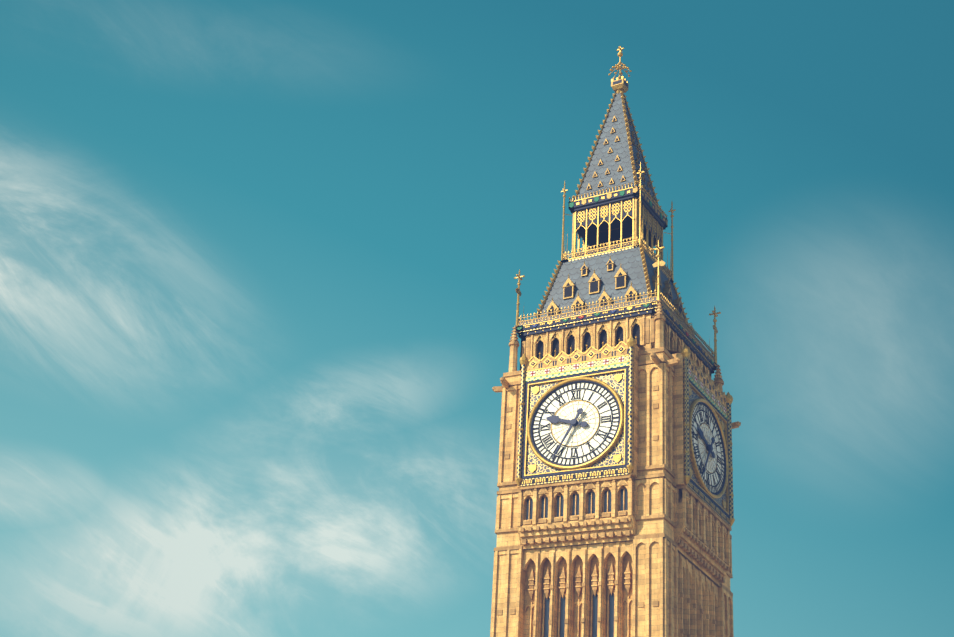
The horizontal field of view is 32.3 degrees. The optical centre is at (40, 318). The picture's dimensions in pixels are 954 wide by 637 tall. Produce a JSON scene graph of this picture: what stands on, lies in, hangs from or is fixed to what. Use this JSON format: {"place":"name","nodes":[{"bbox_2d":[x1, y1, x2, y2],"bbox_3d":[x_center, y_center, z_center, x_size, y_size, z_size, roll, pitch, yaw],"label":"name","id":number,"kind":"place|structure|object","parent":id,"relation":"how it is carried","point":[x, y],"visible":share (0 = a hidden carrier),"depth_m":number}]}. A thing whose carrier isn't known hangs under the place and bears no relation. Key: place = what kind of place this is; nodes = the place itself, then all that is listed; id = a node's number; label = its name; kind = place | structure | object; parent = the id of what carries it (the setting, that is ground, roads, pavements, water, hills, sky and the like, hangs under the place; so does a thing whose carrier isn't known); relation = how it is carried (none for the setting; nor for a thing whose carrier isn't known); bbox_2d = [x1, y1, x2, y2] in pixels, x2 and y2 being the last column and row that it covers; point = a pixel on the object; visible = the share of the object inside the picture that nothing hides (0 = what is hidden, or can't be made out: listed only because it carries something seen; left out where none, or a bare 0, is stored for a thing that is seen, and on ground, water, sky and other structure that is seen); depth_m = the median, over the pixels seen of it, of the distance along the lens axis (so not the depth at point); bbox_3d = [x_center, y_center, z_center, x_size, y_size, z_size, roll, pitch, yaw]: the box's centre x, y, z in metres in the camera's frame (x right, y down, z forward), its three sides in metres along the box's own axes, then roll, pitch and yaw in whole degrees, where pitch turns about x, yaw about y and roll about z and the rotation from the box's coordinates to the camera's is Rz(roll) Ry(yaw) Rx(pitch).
{"place":"outdoors","nodes":[
{"label":"outdoors","id":0,"kind":"place"},
{"bbox_2d":[0,0,953,636],"label":"sky","id":1,"kind":"structure","parent":0,"point":[260,260]},
{"bbox_2d":[492,327,521,614],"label":"face stone","id":2,"kind":"object","parent":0,"point":[505,383],"visible":0.23,"depth_m":121.53},
{"bbox_2d":[490,206,601,636],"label":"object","id":3,"kind":"object","parent":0,"point":[508,587],"depth_m":118.88},
{"bbox_2d":[514,94,615,326],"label":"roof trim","id":4,"kind":"structure","parent":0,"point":[519,277],"depth_m":130.79},
{"bbox_2d":[515,93,615,320],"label":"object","id":5,"kind":"structure","parent":4,"relation":"attached to","point":[554,278],"depth_m":131.70},
{"bbox_2d":[546,408,587,458],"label":"hand","id":6,"kind":"object","parent":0,"point":[555,419],"visible":0.98,"depth_m":117.85},
{"bbox_2d":[516,346,633,477],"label":"face chequer","id":7,"kind":"object","parent":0,"point":[630,409],"visible":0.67,"depth_m":117.24},
{"bbox_2d":[526,371,624,474],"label":"spandrel","id":8,"kind":"object","parent":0,"point":[607,459],"depth_m":117.91},
{"bbox_2d":[533,383,618,463],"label":"dial face","id":9,"kind":"object","parent":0,"point":[584,434],"visible":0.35,"depth_m":117.88},
{"bbox_2d":[525,362,628,381],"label":"green band","id":10,"kind":"object","parent":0,"point":[577,372],"visible":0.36,"depth_m":119.80},
{"bbox_2d":[517,190,648,329],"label":"green face","id":11,"kind":"object","parent":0,"point":[596,199],"visible":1,"depth_m":129.49},
{"bbox_2d":[517,247,657,485],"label":"gold face band","id":12,"kind":"object","parent":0,"point":[581,366],"visible":0.56,"depth_m":119.49},
{"bbox_2d":[518,297,656,325],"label":"blue-grey face","id":13,"kind":"object","parent":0,"point":[592,310],"depth_m":123.28},
{"bbox_2d":[537,324,639,358],"bbox_3d":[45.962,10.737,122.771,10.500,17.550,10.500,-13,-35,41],"label":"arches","id":14,"kind":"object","parent":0,"point":[587,338],"depth_m":122.86},
{"bbox_2d":[539,93,646,317],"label":"roof","id":15,"kind":"structure","parent":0,"point":[629,261],"depth_m":128.80},
{"bbox_2d":[548,118,634,315],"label":"dormer windows","id":16,"kind":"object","parent":15,"relation":"attached to","point":[594,286],"visible":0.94,"depth_m":125.86},
{"bbox_2d":[517,187,677,636],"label":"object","id":17,"kind":"object","parent":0,"point":[655,568],"depth_m":114.34},
{"bbox_2d":[515,91,664,485],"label":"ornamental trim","id":18,"kind":"structure","parent":17,"relation":"attached to","point":[631,341],"depth_m":121.17},
{"bbox_2d":[518,94,664,357],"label":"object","id":19,"kind":"structure","parent":18,"relation":"attached to","point":[608,302],"depth_m":125.23},
{"bbox_2d":[611,78,628,93],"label":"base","id":20,"kind":"object","parent":18,"relation":"on","point":[619,87],"visible":0.62,"depth_m":138.08},
{"bbox_2d":[608,46,631,84],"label":"finial","id":21,"kind":"object","parent":20,"relation":"on","point":[618,66],"visible":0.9,"depth_m":139.37},
{"bbox_2d":[613,79,627,86],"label":"dark axis","id":22,"kind":"object","parent":20,"relation":"attached to","point":[618,81],"visible":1,"depth_m":138.19},
{"bbox_2d":[519,300,680,624],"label":"face stone","id":23,"kind":"object","parent":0,"point":[670,363],"visible":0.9,"depth_m":114.46},
{"bbox_2d":[601,215,632,231],"bbox_3d":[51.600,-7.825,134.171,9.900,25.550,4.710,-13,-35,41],"label":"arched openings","id":24,"kind":"object","parent":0,"point":[616,223],"visible":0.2,"depth_m":135.42},
{"bbox_2d":[623,95,685,324],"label":"roof","id":25,"kind":"structure","parent":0,"point":[651,268],"depth_m":131.86},
{"bbox_2d":[630,122,692,332],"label":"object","id":26,"kind":"object","parent":25,"relation":"attached to","point":[669,298],"visible":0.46,"depth_m":126.88},
{"bbox_2d":[602,223,716,375],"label":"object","id":27,"kind":"object","parent":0,"point":[627,233],"depth_m":134.35},
{"bbox_2d":[639,190,713,363],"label":"green face","id":28,"kind":"object","parent":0,"point":[661,217],"visible":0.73,"depth_m":127.43},
{"bbox_2d":[633,245,729,525],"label":"gold face band","id":29,"kind":"object","parent":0,"point":[698,380],"visible":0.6,"depth_m":119.32},
{"bbox_2d":[633,187,733,636],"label":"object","id":30,"kind":"object","parent":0,"point":[699,584],"depth_m":115.56},
{"bbox_2d":[624,96,734,525],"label":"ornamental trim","id":31,"kind":"structure","parent":30,"relation":"attached to","point":[685,351],"depth_m":121.64},
{"bbox_2d":[623,94,717,373],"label":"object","id":32,"kind":"structure","parent":31,"relation":"attached to","point":[677,303],"depth_m":126.51},
{"bbox_2d":[663,303,714,360],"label":"blue-grey face","id":33,"kind":"object","parent":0,"point":[689,332],"visible":0.04,"depth_m":123.55},
{"bbox_2d":[667,350,740,636],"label":"face stone","id":34,"kind":"object","parent":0,"point":[698,558],"visible":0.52,"depth_m":115.01},
{"bbox_2d":[697,427,714,474],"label":"hand","id":35,"kind":"object","parent":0,"point":[709,447],"visible":1,"depth_m":117.22},
{"bbox_2d":[692,404,723,493],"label":"dial face","id":36,"kind":"object","parent":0,"point":[701,448],"visible":0.46,"depth_m":117.97},
{"bbox_2d":[689,385,726,510],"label":"spandrel","id":37,"kind":"object","parent":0,"point":[693,396],"depth_m":117.68},
{"bbox_2d":[683,357,733,517],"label":"face chequer","id":38,"kind":"object","parent":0,"point":[686,410],"visible":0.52,"depth_m":116.78},
{"bbox_2d":[689,376,727,419],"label":"green band","id":39,"kind":"object","parent":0,"point":[707,397],"visible":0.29,"depth_m":119.72},
{"bbox_3d":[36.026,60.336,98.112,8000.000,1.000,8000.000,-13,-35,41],"label":"ground","id":40,"kind":"structure","parent":0,"visible":0},
{"bbox_2d":[523,553,632,636],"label":"axis stone","id":41,"kind":"object","parent":40,"relation":"on","point":[578,561],"visible":0.2,"depth_m":113.33},
{"bbox_2d":[603,215,716,364],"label":"gold face","id":42,"kind":"object","parent":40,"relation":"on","point":[648,241],"depth_m":134.31}
]}

